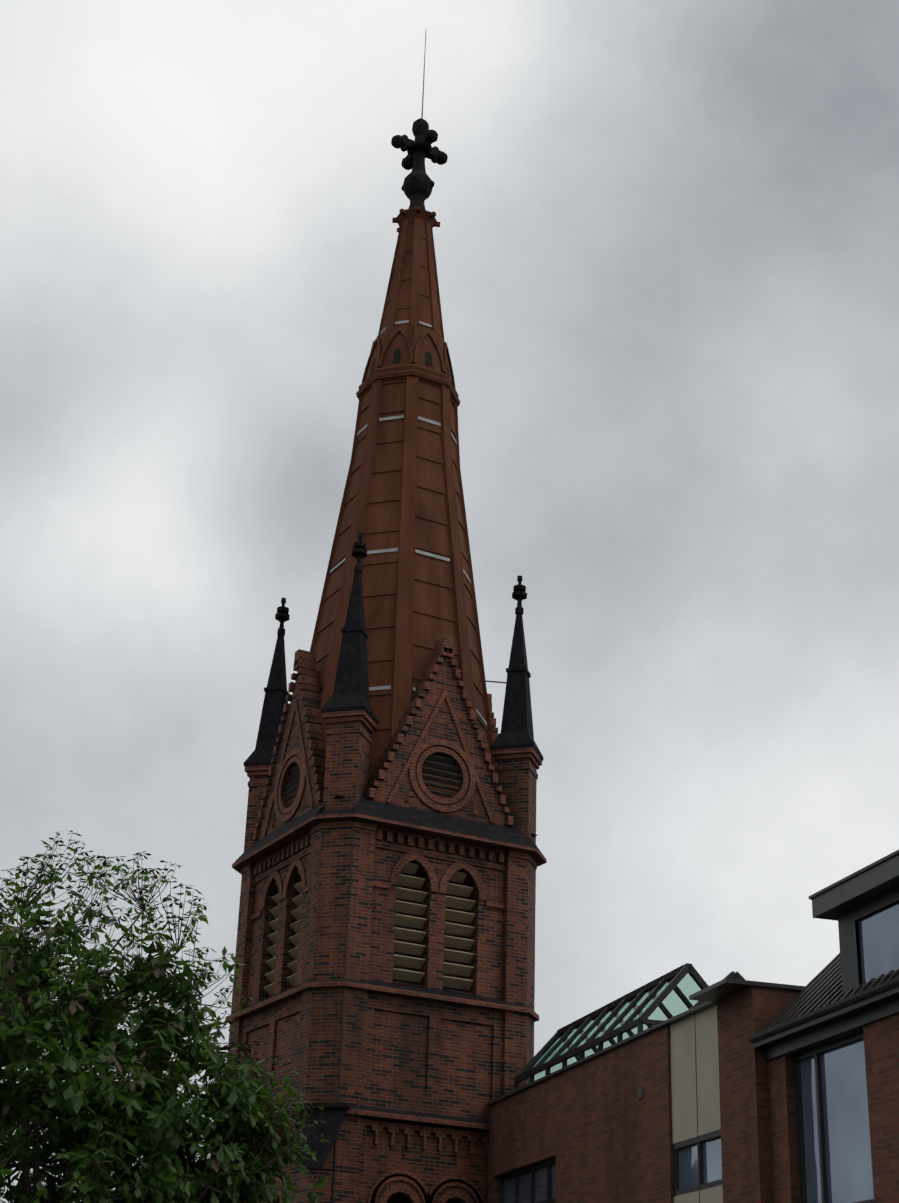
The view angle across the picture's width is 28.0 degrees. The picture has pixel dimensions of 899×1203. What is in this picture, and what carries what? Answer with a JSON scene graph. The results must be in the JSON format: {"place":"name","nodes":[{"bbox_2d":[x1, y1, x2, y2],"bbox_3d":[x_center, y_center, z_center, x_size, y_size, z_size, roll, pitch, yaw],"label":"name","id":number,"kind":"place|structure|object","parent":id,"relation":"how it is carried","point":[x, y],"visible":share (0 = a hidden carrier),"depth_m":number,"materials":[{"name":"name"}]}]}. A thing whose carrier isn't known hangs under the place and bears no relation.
{"place":"outdoors","nodes":[
{"label":"outdoors","id":0,"kind":"place"},
{"bbox_2d":[275,532,526,1108],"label":"pinnacle finials","id":1,"kind":"object","parent":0,"point":[359,553],"visible":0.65,"depth_m":41.91,"materials":[{"name":"black metal"}]},
{"bbox_2d":[0,0,898,1202],"label":"sky","id":2,"kind":"structure","parent":0,"point":[666,240],"materials":[{"name":"grey"}]},
{"label":"ground","id":3,"kind":"structure","parent":0,"visible":0},
{"bbox_2d":[0,833,321,1202],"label":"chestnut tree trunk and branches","id":4,"kind":"object","parent":3,"relation":"on","point":[29,1190],"visible":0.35,"depth_m":27.90,"materials":[{"name":"plant"}]},
{"bbox_2d":[0,830,329,1202],"bbox_3d":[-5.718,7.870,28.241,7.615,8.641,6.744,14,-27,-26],"label":"tree leaves","id":5,"kind":"object","parent":4,"relation":"attached to","point":[129,1153],"visible":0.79,"depth_m":27.30,"materials":[{"name":"green plant"}]},
{"bbox_2d":[226,657,537,1202],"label":"brick tower wall","id":6,"kind":"structure","parent":3,"relation":"on","point":[420,1055],"depth_m":37.17,"materials":[{"name":"brown brick"}]},
{"bbox_2d":[263,863,475,995],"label":"louvers","id":7,"kind":"object","parent":6,"relation":"in","point":[419,936],"visible":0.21,"depth_m":37.80,"materials":[{"name":"brown wood"}]},
{"bbox_2d":[284,754,460,806],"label":"round louvers","id":8,"kind":"object","parent":6,"relation":"in","point":[293,781],"visible":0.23,"depth_m":39.09,"materials":[{"name":"black wood"}]},
{"bbox_2d":[210,570,543,1168],"bbox_3d":[-1.409,6.343,40.087,5.667,12.960,5.667,14,-27,-26],"label":"tower slate","id":9,"kind":"object","parent":6,"relation":"on","point":[351,689],"visible":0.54,"depth_m":39.03,"materials":[{"name":"black stone"}]},
{"bbox_2d":[225,637,546,1202],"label":"decorative brick trim","id":10,"kind":"structure","parent":6,"relation":"attached to","point":[284,846],"depth_m":38.42,"materials":[{"name":"brown brick"}]},
{"bbox_2d":[272,206,536,836],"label":"spire","id":11,"kind":"structure","parent":6,"relation":"on","point":[403,666],"depth_m":42.52,"materials":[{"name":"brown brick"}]},
{"bbox_2d":[321,34,486,724],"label":"spire zinc strips","id":12,"kind":"object","parent":11,"relation":"attached to","point":[396,549],"visible":0.31,"depth_m":42.78,"materials":[{"name":"metal"}]},
{"bbox_2d":[370,349,449,377],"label":"spire vents","id":13,"kind":"object","parent":11,"relation":"in","point":[397,354],"visible":0.44,"depth_m":44.70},
{"bbox_2d":[391,118,447,209],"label":"cross finial","id":14,"kind":"object","parent":11,"relation":"on","point":[417,185],"visible":1,"depth_m":48.09,"materials":[{"name":"black metal"}]},
{"bbox_2d":[362,783,486,1202],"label":"window recess","id":15,"kind":"object","parent":6,"relation":"in","point":[394,1198],"visible":0.02,"depth_m":37.81,"materials":[{"name":"brown wood"}]},
{"bbox_2d":[285,653,505,1202],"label":"cable","id":16,"kind":"object","parent":3,"relation":"on","point":[341,1036],"visible":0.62,"depth_m":35.83,"materials":[{"name":"metal"}]},
{"bbox_2d":[488,986,898,1202],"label":"brick wall","id":17,"kind":"structure","parent":3,"relation":"on","point":[598,1130],"depth_m":28.16,"materials":[{"name":"brown brick"}]},
{"bbox_2d":[524,973,700,1080],"bbox_3d":[3.460,7.808,33.206,1.840,1.200,8.250,9,-25,-15],"label":"skylight glass","id":18,"kind":"object","parent":17,"relation":"on","point":[672,1004],"visible":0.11,"depth_m":33.22,"materials":[{"name":"green"}]},
{"bbox_2d":[485,854,898,1202],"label":"hall copings","id":19,"kind":"object","parent":17,"relation":"on","point":[875,882],"visible":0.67,"depth_m":24.13,"materials":[{"name":"metal"}]},
{"bbox_2d":[670,1004,722,1202],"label":"beige hall panels","id":20,"kind":"object","parent":17,"relation":"attached to","point":[685,1103],"visible":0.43,"depth_m":27.39,"materials":[{"name":"beige metal"}]},
{"bbox_2d":[501,850,898,1202],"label":"window frames","id":21,"kind":"structure","parent":17,"relation":"attached to","point":[883,1005],"depth_m":24.80,"materials":[{"name":"metal"}]},
{"bbox_2d":[505,902,898,1202],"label":"window glass","id":22,"kind":"object","parent":21,"relation":"in","point":[847,1132],"visible":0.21,"depth_m":23.75,"materials":[{"name":"grey glass"}]},
{"bbox_2d":[760,953,898,1031],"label":"hall roof tiles","id":23,"kind":"object","parent":17,"relation":"on","point":[824,985],"visible":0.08,"depth_m":25.14,"materials":[{"name":"tile"}]}
]}

